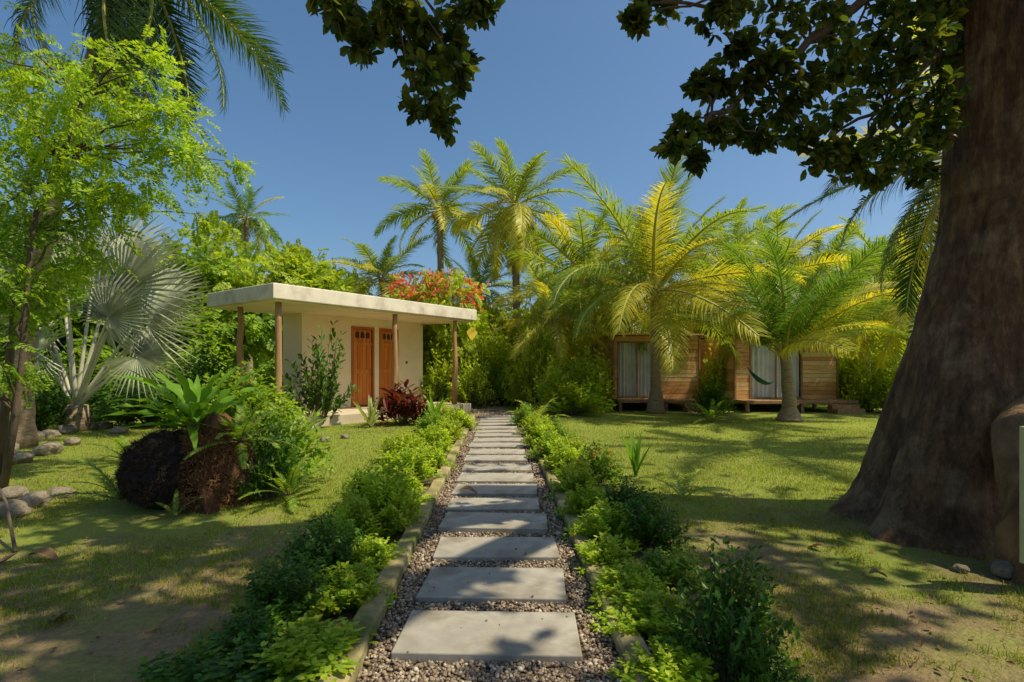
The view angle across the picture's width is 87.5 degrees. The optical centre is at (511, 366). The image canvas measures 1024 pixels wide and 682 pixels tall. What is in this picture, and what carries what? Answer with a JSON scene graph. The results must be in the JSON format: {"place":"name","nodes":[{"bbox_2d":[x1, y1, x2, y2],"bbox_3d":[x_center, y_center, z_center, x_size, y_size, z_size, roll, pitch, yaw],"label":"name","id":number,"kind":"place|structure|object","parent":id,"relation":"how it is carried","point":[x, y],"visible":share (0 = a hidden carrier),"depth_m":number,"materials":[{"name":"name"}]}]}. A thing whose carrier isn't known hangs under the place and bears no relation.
{"place":"outdoors","nodes":[
{"label":"outdoors","id":0,"kind":"place"},
{"bbox_2d":[0,0,944,364],"label":"sky","id":1,"kind":"structure","parent":0,"point":[558,77],"materials":[{"name":"blue"}]},
{"bbox_2d":[356,407,625,681],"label":"path","id":2,"kind":"structure","parent":0,"point":[521,673],"depth_m":3.24,"materials":[{"name":"grey gravel"}]},
{"bbox_2d":[391,610,582,664],"bbox_3d":[-0.118,1.434,2.840,0.938,0.065,0.470,0,-1,2],"label":"stepping stone","id":3,"kind":"object","parent":2,"relation":"on","point":[437,635],"visible":0.84,"depth_m":2.77,"materials":[{"name":"concrete"}]},
{"bbox_2d":[416,567,565,604],"bbox_3d":[-0.117,1.443,3.513,0.923,0.065,0.503,-1,0,3],"label":"stepping stone","id":4,"kind":"object","parent":2,"relation":"on","point":[524,585],"visible":0.79,"depth_m":3.45,"materials":[{"name":"concrete"}]},
{"bbox_2d":[438,512,547,533],"bbox_3d":[-0.157,1.430,4.880,0.951,0.066,0.509,0,-1,2],"label":"stepping stone","id":5,"kind":"object","parent":2,"relation":"on","point":[479,522],"visible":0.8,"depth_m":4.78,"materials":[{"name":"concrete"}]},
{"bbox_2d":[446,498,539,512],"bbox_3d":[-0.187,1.439,5.512,0.928,0.065,0.452,0,0,1],"label":"stepping stone","id":6,"kind":"object","parent":2,"relation":"on","point":[497,504],"visible":0.78,"depth_m":5.45,"materials":[{"name":"concrete"}]},
{"bbox_2d":[451,484,536,497],"bbox_3d":[-0.191,1.436,6.164,0.955,0.066,0.520,0,-1,3],"label":"stepping stone","id":7,"kind":"object","parent":2,"relation":"on","point":[504,490],"visible":0.78,"depth_m":6.06,"materials":[{"name":"concrete"}]},
{"bbox_2d":[456,473,533,483],"bbox_3d":[-0.204,1.439,6.833,0.957,0.065,0.500,0,0,2],"label":"stepping stone","id":8,"kind":"object","parent":2,"relation":"on","point":[496,478],"visible":0.71,"depth_m":6.73,"materials":[{"name":"concrete"}]},
{"bbox_2d":[433,537,559,561],"bbox_3d":[-0.119,1.442,4.197,0.943,0.065,0.474,0,0,0],"label":"stepping stone","id":9,"kind":"object","parent":2,"relation":"on","point":[487,549],"visible":0.77,"depth_m":4.12,"materials":[{"name":"concrete"}]},
{"bbox_2d":[0,374,1023,681],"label":"ground","id":10,"kind":"structure","parent":0,"point":[92,526],"depth_m":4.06,"materials":[{"name":"green plant"}]},
{"bbox_2d":[1,355,82,430],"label":"shrub","id":11,"kind":"object","parent":10,"relation":"on","point":[45,408],"visible":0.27,"depth_m":11.68,"materials":[{"name":"green plant"}]},
{"bbox_2d":[0,140,113,488],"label":"thin tree","id":12,"kind":"object","parent":10,"relation":"on","point":[12,382],"visible":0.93,"depth_m":6.35,"materials":[{"name":"green plant"}]},
{"bbox_2d":[40,458,123,500],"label":"fern","id":13,"kind":"object","parent":10,"relation":"on","point":[107,484],"visible":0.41,"depth_m":5.56,"materials":[{"name":"green plant"}]},
{"bbox_2d":[37,369,166,420],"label":"shrub","id":14,"kind":"object","parent":10,"relation":"on","point":[101,392],"visible":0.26,"depth_m":14.46,"materials":[{"name":"green plant"}]},
{"bbox_2d":[37,329,176,399],"bbox_3d":[-13.907,0.114,17.638,4.932,2.811,4.943,0,0,-44],"label":"hedge shrub","id":15,"kind":"object","parent":10,"relation":"on","point":[103,357],"visible":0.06,"depth_m":17.18,"materials":[{"name":"green plant"}]},
{"bbox_2d":[0,211,218,431],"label":"fan palm","id":16,"kind":"object","parent":10,"relation":"on","point":[155,308],"visible":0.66,"depth_m":11.40,"materials":[{"name":"green plant"}]},
{"bbox_2d":[0,1,257,474],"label":"feathery tree","id":17,"kind":"object","parent":10,"relation":"on","point":[99,192],"visible":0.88,"depth_m":6.84,"materials":[{"name":"green plant"}]},
{"bbox_2d":[87,376,184,426],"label":"shrub","id":18,"kind":"object","parent":10,"relation":"on","point":[122,418],"visible":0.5,"depth_m":12.58,"materials":[{"name":"green plant"}]},
{"bbox_2d":[0,0,294,449],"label":"coconut palm","id":19,"kind":"object","parent":10,"relation":"on","point":[116,20],"visible":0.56,"depth_m":9.48,"materials":[{"name":"green plant"}]},
{"bbox_2d":[47,287,260,373],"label":"tree","id":20,"kind":"object","parent":10,"relation":"on","point":[195,325],"visible":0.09,"depth_m":19.53,"materials":[{"name":"green plant"}]},
{"bbox_2d":[109,412,256,514],"bbox_3d":[-3.419,1.030,5.683,1.374,1.100,1.087,0,0,0],"label":"root stump","id":21,"kind":"object","parent":10,"relation":"on","point":[153,468],"visible":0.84,"depth_m":5.38,"materials":[{"name":"brown wood"}]},
{"bbox_2d":[101,363,276,451],"bbox_3d":[-3.350,0.428,5.715,1.530,0.932,1.608,0,0,0],"label":"nest fern","id":22,"kind":"object","parent":21,"relation":"on","point":[191,403],"visible":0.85,"depth_m":5.59,"materials":[{"name":"green plant"}]},
{"bbox_2d":[184,397,305,469],"bbox_3d":[-2.824,0.697,5.645,1.104,0.780,1.206,0,0,0],"label":"fern","id":23,"kind":"object","parent":21,"relation":"on","point":[240,434],"visible":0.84,"depth_m":5.59,"materials":[{"name":"green plant"}]},
{"bbox_2d":[120,321,247,393],"bbox_3d":[-12.247,-0.061,18.846,5.077,3.177,5.089,0,0,-14],"label":"hedge shrub","id":24,"kind":"object","parent":10,"relation":"on","point":[198,347],"visible":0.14,"depth_m":18.77,"materials":[{"name":"green plant"}]},
{"bbox_2d":[160,345,247,420],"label":"shrub","id":25,"kind":"object","parent":10,"relation":"on","point":[203,368],"visible":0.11,"depth_m":13.81,"materials":[{"name":"green plant"}]},
{"bbox_2d":[131,229,282,362],"bbox_3d":[-13.526,-1.955,21.778,8.157,6.954,7.361,0,0,-43],"label":"tree","id":26,"kind":"object","parent":10,"relation":"on","point":[224,327],"visible":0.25,"depth_m":21.36,"materials":[{"name":"green plant"}]},
{"bbox_2d":[148,209,323,365],"bbox_3d":[-12.168,-2.574,23.350,8.111,8.222,8.043,0,0,16],"label":"tree","id":27,"kind":"object","parent":10,"relation":"on","point":[225,237],"visible":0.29,"depth_m":22.71,"materials":[{"name":"green plant"}]},
{"bbox_2d":[177,361,303,422],"bbox_3d":[-6.066,0.660,11.876,2.412,1.613,2.383,0,0,-34],"label":"shrub","id":28,"kind":"object","parent":10,"relation":"on","point":[231,411],"visible":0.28,"depth_m":11.48,"materials":[{"name":"green plant"}]},
{"bbox_2d":[200,179,288,387],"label":"coconut palm","id":29,"kind":"object","parent":10,"relation":"on","point":[259,224],"visible":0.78,"depth_m":29.68,"materials":[{"name":"green plant"}]},
{"bbox_2d":[235,411,316,501],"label":"shrub","id":30,"kind":"object","parent":10,"relation":"on","point":[282,463],"visible":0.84,"depth_m":5.84,"materials":[{"name":"green plant"}]},
{"bbox_2d":[232,384,341,481],"bbox_3d":[-3.045,0.854,6.559,1.390,1.260,1.585,0,0,33],"label":"shrub","id":31,"kind":"object","parent":10,"relation":"on","point":[302,444],"visible":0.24,"depth_m":6.71,"materials":[{"name":"green plant"}]},
{"bbox_2d":[238,453,338,511],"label":"fern","id":32,"kind":"object","parent":10,"relation":"on","point":[286,485],"visible":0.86,"depth_m":5.71,"materials":[{"name":"green plant"}]},
{"bbox_2d":[251,238,362,362],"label":"tree","id":33,"kind":"object","parent":10,"relation":"on","point":[305,255],"visible":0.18,"depth_m":23.74,"materials":[{"name":"green plant"}]},
{"bbox_2d":[271,320,359,423],"bbox_3d":[-4.803,0.151,13.105,2.044,2.635,1.941,0,0,-26],"label":"shrub","id":34,"kind":"object","parent":10,"relation":"on","point":[317,396],"visible":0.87,"depth_m":12.94,"materials":[{"name":"green plant"}]},
{"bbox_2d":[294,267,373,295],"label":"tree","id":35,"kind":"object","parent":10,"relation":"on","point":[331,279],"visible":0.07,"depth_m":22.86,"materials":[{"name":"green plant"}]},
{"bbox_2d":[207,283,476,428],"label":"garden house","id":36,"kind":"structure","parent":10,"relation":"on","point":[381,341],"depth_m":15.11,"materials":[{"name":"paint"}]},
{"bbox_2d":[354,329,371,405],"bbox_3d":[-4.543,0.030,16.263,0.141,2.311,0.710,0,0,36],"label":"door","id":37,"kind":"structure","parent":36,"relation":"in","point":[362,338],"depth_m":16.27,"materials":[{"name":"brown wood"}]},
{"bbox_2d":[381,331,391,399],"bbox_3d":[-3.973,0.030,17.109,0.080,2.311,0.630,0,0,36],"label":"door","id":38,"kind":"structure","parent":36,"relation":"in","point":[386,337],"depth_m":17.04,"materials":[{"name":"brown wood"}]},
{"bbox_2d":[323,233,433,298],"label":"coconut palm","id":39,"kind":"object","parent":10,"relation":"on","point":[385,264],"visible":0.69,"depth_m":24.42,"materials":[{"name":"green plant"}]},
{"bbox_2d":[302,411,470,628],"bbox_3d":[-1.370,1.447,9.604,0.834,0.001,16.838,0,0,-2],"label":"planting bed","id":40,"kind":"object","parent":10,"relation":"on","point":[350,614],"visible":0.03,"depth_m":4.46,"materials":[{"name":"soil"}]},
{"bbox_2d":[125,629,305,681],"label":"shrub","id":41,"kind":"object","parent":40,"relation":"on","point":[197,665],"visible":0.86,"depth_m":2.37,"materials":[{"name":"green plant"}]},
{"bbox_2d":[207,601,313,668],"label":"shrub","id":42,"kind":"object","parent":40,"relation":"on","point":[251,628],"visible":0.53,"depth_m":2.66,"materials":[{"name":"green plant"}]},
{"bbox_2d":[225,544,360,635],"bbox_3d":[-1.330,1.251,3.046,0.717,0.409,0.713,0,0,29],"label":"shrub","id":43,"kind":"object","parent":40,"relation":"on","point":[292,593],"visible":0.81,"depth_m":2.99,"materials":[{"name":"green plant"}]},
{"bbox_2d":[222,614,378,681],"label":"shrub","id":44,"kind":"object","parent":40,"relation":"on","point":[314,648],"visible":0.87,"depth_m":2.48,"materials":[{"name":"green plant"}]},
{"bbox_2d":[264,508,367,581],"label":"shrub","id":45,"kind":"object","parent":40,"relation":"on","point":[332,548],"visible":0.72,"depth_m":3.63,"materials":[{"name":"green plant"}]},
{"bbox_2d":[289,561,400,621],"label":"shrub","id":46,"kind":"object","parent":40,"relation":"on","point":[363,589],"visible":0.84,"depth_m":3.13,"materials":[{"name":"green plant"}]},
{"bbox_2d":[310,493,399,548],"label":"shrub","id":47,"kind":"object","parent":40,"relation":"on","point":[366,522],"visible":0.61,"depth_m":4.30,"materials":[{"name":"green plant"}]},
{"bbox_2d":[325,460,427,532],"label":"shrub","id":48,"kind":"object","parent":40,"relation":"on","point":[392,496],"visible":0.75,"depth_m":4.63,"materials":[{"name":"green plant"}]},
{"bbox_2d":[345,533,411,576],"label":"shrub","id":49,"kind":"object","parent":40,"relation":"on","point":[375,554],"visible":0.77,"depth_m":3.75,"materials":[{"name":"green plant"}]},
{"bbox_2d":[375,429,430,461],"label":"shrub","id":50,"kind":"object","parent":40,"relation":"on","point":[391,445],"visible":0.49,"depth_m":8.07,"materials":[{"name":"green plant"}]},
{"bbox_2d":[376,441,441,483],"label":"shrub","id":51,"kind":"object","parent":40,"relation":"on","point":[411,460],"visible":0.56,"depth_m":6.48,"materials":[{"name":"green plant"}]},
{"bbox_2d":[364,379,427,425],"bbox_3d":[-2.659,0.942,13.399,1.497,1.283,1.741,0,0,37],"label":"cordyline","id":52,"kind":"object","parent":10,"relation":"on","point":[404,405],"visible":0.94,"depth_m":13.26,"materials":[{"name":"red plant"}]},
{"bbox_2d":[318,413,475,681],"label":"path kerb","id":53,"kind":"structure","parent":10,"relation":"on","point":[370,614],"depth_m":3.49,"materials":[{"name":"stone"}]},
{"bbox_2d":[381,267,490,401],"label":"flowering tree","id":54,"kind":"object","parent":10,"relation":"on","point":[435,291],"visible":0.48,"depth_m":19.23,"materials":[{"name":"green plant"}]},
{"bbox_2d":[373,148,502,394],"bbox_3d":[-3.635,-4.260,26.226,6.192,11.422,6.466,0,0,22],"label":"coconut palm","id":55,"kind":"object","parent":10,"relation":"on","point":[438,216],"visible":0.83,"depth_m":25.90,"materials":[{"name":"green plant"}]},
{"bbox_2d":[417,342,460,401],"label":"shrub","id":56,"kind":"object","parent":10,"relation":"on","point":[437,385],"visible":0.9,"depth_m":18.54,"materials":[{"name":"green plant"}]},
{"bbox_2d":[423,306,512,402],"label":"tree","id":57,"kind":"object","parent":10,"relation":"on","point":[470,349],"visible":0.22,"depth_m":19.68,"materials":[{"name":"green plant"}]},
{"bbox_2d":[445,349,498,407],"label":"shrub","id":58,"kind":"object","parent":10,"relation":"on","point":[469,386],"visible":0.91,"depth_m":18.25,"materials":[{"name":"green plant"}]},
{"bbox_2d":[444,253,529,321],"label":"coconut palm","id":59,"kind":"object","parent":10,"relation":"on","point":[478,276],"visible":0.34,"depth_m":23.57,"materials":[{"name":"green plant"}]},
{"bbox_2d":[462,323,517,405],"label":"shrub","id":60,"kind":"object","parent":10,"relation":"on","point":[495,377],"visible":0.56,"depth_m":19.60,"materials":[{"name":"green plant"}]},
{"bbox_2d":[423,137,595,397],"bbox_3d":[0.342,-4.118,23.150,7.241,11.137,6.546,0,0,41],"label":"coconut palm","id":61,"kind":"object","parent":10,"relation":"on","point":[512,221],"visible":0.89,"depth_m":22.58,"materials":[{"name":"green plant"}]},
{"bbox_2d":[0,451,1022,680],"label":"leaf litter","id":62,"kind":"object","parent":10,"relation":"on","point":[920,642],"visible":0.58,"depth_m":3.25,"materials":[{"name":"brown plant"}]},
{"bbox_2d":[501,319,561,409],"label":"shrub","id":63,"kind":"object","parent":10,"relation":"on","point":[529,370],"visible":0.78,"depth_m":17.74,"materials":[{"name":"green plant"}]},
{"bbox_2d":[484,273,617,408],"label":"coconut palm","id":64,"kind":"object","parent":10,"relation":"on","point":[558,334],"visible":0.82,"depth_m":18.08,"materials":[{"name":"green plant"}]},
{"bbox_2d":[526,352,585,413],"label":"shrub","id":65,"kind":"object","parent":10,"relation":"on","point":[556,376],"visible":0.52,"depth_m":16.63,"materials":[{"name":"green plant"}]},
{"bbox_2d":[535,379,614,415],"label":"shrub","id":66,"kind":"object","parent":10,"relation":"on","point":[579,399],"visible":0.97,"depth_m":15.64,"materials":[{"name":"green plant"}]},
{"bbox_2d":[487,198,677,404],"bbox_3d":[2.439,-2.425,20.327,6.808,7.759,7.143,0,0,0],"label":"coconut palm","id":67,"kind":"object","parent":10,"relation":"on","point":[582,251],"visible":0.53,"depth_m":19.70,"materials":[{"name":"green plant"}]},
{"bbox_2d":[519,414,651,681],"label":"path kerb","id":68,"kind":"structure","parent":10,"relation":"on","point":[622,640],"depth_m":3.39,"materials":[{"name":"stone"}]},
{"bbox_2d":[563,345,616,412],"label":"shrub","id":69,"kind":"object","parent":10,"relation":"on","point":[599,381],"visible":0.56,"depth_m":17.00,"materials":[{"name":"green plant"}]},
{"bbox_2d":[540,415,726,681],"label":"planting bed","id":70,"kind":"object","parent":10,"relation":"on","point":[636,555],"visible":0.03,"depth_m":3.54,"materials":[{"name":"soil"}]},
{"bbox_2d":[539,441,585,477],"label":"shrub","id":71,"kind":"object","parent":70,"relation":"on","point":[558,455],"visible":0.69,"depth_m":6.99,"materials":[{"name":"green plant"}]},
{"bbox_2d":[542,454,607,498],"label":"shrub","id":72,"kind":"object","parent":70,"relation":"on","point":[568,480],"visible":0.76,"depth_m":5.81,"materials":[{"name":"green plant"}]},
{"bbox_2d":[551,480,610,520],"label":"shrub","id":73,"kind":"object","parent":70,"relation":"on","point":[579,500],"visible":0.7,"depth_m":4.96,"materials":[{"name":"green plant"}]},
{"bbox_2d":[573,439,627,485],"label":"shrub","id":74,"kind":"object","parent":70,"relation":"on","point":[604,463],"visible":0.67,"depth_m":6.46,"materials":[{"name":"green plant"}]},
{"bbox_2d":[560,496,641,552],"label":"shrub","id":75,"kind":"object","parent":70,"relation":"on","point":[600,515],"visible":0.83,"depth_m":4.27,"materials":[{"name":"green plant"}]},
{"bbox_2d":[573,532,643,573],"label":"shrub","id":76,"kind":"object","parent":70,"relation":"on","point":[605,551],"visible":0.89,"depth_m":3.74,"materials":[{"name":"green plant"}]},
{"bbox_2d":[600,474,658,516],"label":"shrub","id":77,"kind":"object","parent":70,"relation":"on","point":[623,493],"visible":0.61,"depth_m":5.23,"materials":[{"name":"green plant"}]},
{"bbox_2d":[586,557,677,616],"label":"shrub","id":78,"kind":"object","parent":70,"relation":"on","point":[625,578],"visible":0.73,"depth_m":3.24,"materials":[{"name":"green plant"}]},
{"bbox_2d":[588,587,699,649],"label":"shrub","id":79,"kind":"object","parent":70,"relation":"on","point":[644,608],"visible":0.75,"depth_m":2.85,"materials":[{"name":"green plant"}]},
{"bbox_2d":[602,486,697,554],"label":"shrub","id":80,"kind":"object","parent":70,"relation":"on","point":[648,526],"visible":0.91,"depth_m":4.16,"materials":[{"name":"green plant"}]},
{"bbox_2d":[604,634,718,681],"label":"shrub","id":81,"kind":"object","parent":70,"relation":"on","point":[668,665],"visible":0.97,"depth_m":2.34,"materials":[{"name":"green plant"}]},
{"bbox_2d":[639,544,711,591],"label":"shrub","id":82,"kind":"object","parent":70,"relation":"on","point":[674,567],"visible":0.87,"depth_m":3.52,"materials":[{"name":"green plant"}]},
{"bbox_2d":[647,535,813,681],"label":"shrub","id":83,"kind":"object","parent":70,"relation":"on","point":[730,630],"visible":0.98,"depth_m":2.39,"materials":[{"name":"green plant"}]},
{"bbox_2d":[736,645,814,681],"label":"shrub","id":84,"kind":"object","parent":70,"relation":"on","point":[784,673],"visible":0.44,"depth_m":2.32,"materials":[{"name":"green plant"}]},
{"bbox_2d":[557,204,710,332],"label":"coconut palm","id":85,"kind":"object","parent":10,"relation":"on","point":[591,214],"visible":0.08,"depth_m":23.16,"materials":[{"name":"green plant"}]},
{"bbox_2d":[592,333,703,411],"bbox_3d":[4.889,0.190,19.259,3.157,2.620,4.690,0,0,-4],"label":"wooden cabin","id":86,"kind":"object","parent":10,"relation":"on","point":[631,382],"visible":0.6,"depth_m":18.37,"materials":[{"name":"brown wood"}]},
{"bbox_2d":[617,341,650,397],"bbox_3d":[4.263,0.099,18.335,1.382,1.938,0.193,0,0,-4],"label":"glass door","id":87,"kind":"structure","parent":86,"relation":"in","point":[633,369],"depth_m":18.37,"materials":[{"name":"grey glass"}]},
{"bbox_2d":[305,0,1023,585],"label":"shade tree","id":88,"kind":"object","parent":10,"relation":"on","point":[939,470],"visible":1,"depth_m":4.51,"materials":[{"name":"green plant"}]},
{"bbox_2d":[542,152,806,413],"bbox_3d":[4.743,-2.414,16.856,7.998,7.731,9.062,0,0,0],"label":"coconut palm","id":89,"kind":"object","parent":10,"relation":"on","point":[648,253],"visible":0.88,"depth_m":15.35,"materials":[{"name":"green plant"}]},
{"bbox_2d":[684,377,738,416],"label":"shrub","id":90,"kind":"object","parent":10,"relation":"on","point":[705,398],"visible":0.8,"depth_m":15.69,"materials":[{"name":"green plant"}]},
{"bbox_2d":[638,228,798,352],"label":"coconut palm","id":91,"kind":"object","parent":10,"relation":"on","point":[746,239],"visible":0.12,"depth_m":20.97,"materials":[{"name":"green plant"}]},
{"bbox_2d":[699,343,739,407],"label":"shrub","id":92,"kind":"object","parent":10,"relation":"on","point":[710,370],"visible":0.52,"depth_m":18.28,"materials":[{"name":"green plant"}]},
{"bbox_2d":[678,197,800,305],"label":"coconut palm","id":93,"kind":"object","parent":10,"relation":"on","point":[740,225],"visible":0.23,"depth_m":26.27,"materials":[{"name":"green plant"}]},
{"bbox_2d":[702,208,860,333],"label":"coconut palm","id":94,"kind":"object","parent":10,"relation":"on","point":[787,242],"visible":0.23,"depth_m":21.31,"materials":[{"name":"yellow plant"}]},
{"bbox_2d":[701,332,865,413],"bbox_3d":[9.031,0.190,18.677,3.676,2.620,4.690,0,0,-4],"label":"wooden cabin","id":95,"kind":"object","parent":10,"relation":"on","point":[814,383],"visible":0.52,"depth_m":17.79,"materials":[{"name":"brown wood"}]},
{"bbox_2d":[749,341,802,398],"bbox_3d":[8.736,0.099,17.777,1.817,1.938,0.193,0,0,-4],"label":"glass door","id":96,"kind":"structure","parent":95,"relation":"in","point":[762,365],"depth_m":17.80,"materials":[{"name":"grey glass"}]},
{"bbox_2d":[662,230,920,421],"bbox_3d":[7.358,-1.020,14.207,6.126,4.954,6.177,0,0,37],"label":"coconut palm","id":97,"kind":"object","parent":10,"relation":"on","point":[785,320],"visible":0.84,"depth_m":13.43,"materials":[{"name":"green plant"}]},
{"bbox_2d":[761,218,895,306],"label":"coconut palm","id":98,"kind":"object","parent":10,"relation":"on","point":[850,235],"visible":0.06,"depth_m":22.77,"materials":[{"name":"green plant"}]},
{"bbox_2d":[774,249,929,406],"bbox_3d":[12.256,-1.504,19.011,5.249,5.913,5.651,0,0,0],"label":"coconut palm","id":99,"kind":"object","parent":10,"relation":"on","point":[861,355],"visible":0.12,"depth_m":18.33,"materials":[{"name":"green plant"}]},
{"bbox_2d":[771,0,945,319],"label":"coconut palm","id":100,"kind":"object","parent":10,"relation":"on","point":[919,233],"visible":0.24,"depth_m":9.78,"materials":[{"name":"green plant"}]},
{"bbox_2d":[838,357,891,411],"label":"shrub","id":101,"kind":"object","parent":10,"relation":"on","point":[860,378],"visible":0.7,"depth_m":17.13,"materials":[{"name":"green plant"}]},
{"bbox_2d":[826,335,905,399],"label":"hedge shrub","id":102,"kind":"object","parent":10,"relation":"on","point":[845,364],"visible":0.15,"depth_m":20.88,"materials":[{"name":"green plant"}]},
{"bbox_2d":[816,232,926,372],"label":"coconut palm","id":103,"kind":"object","parent":10,"relation":"on","point":[903,321],"visible":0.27,"depth_m":16.16,"materials":[{"name":"green plant"}]},
{"bbox_2d":[851,362,899,411],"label":"shrub","id":104,"kind":"object","parent":10,"relation":"on","point":[886,381],"visible":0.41,"depth_m":16.72,"materials":[{"name":"green plant"}]},
{"bbox_2d":[1019,426,1023,563],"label":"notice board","id":105,"kind":"object","parent":10,"relation":"on","point":[1021,494],"visible":1,"depth_m":3.40,"materials":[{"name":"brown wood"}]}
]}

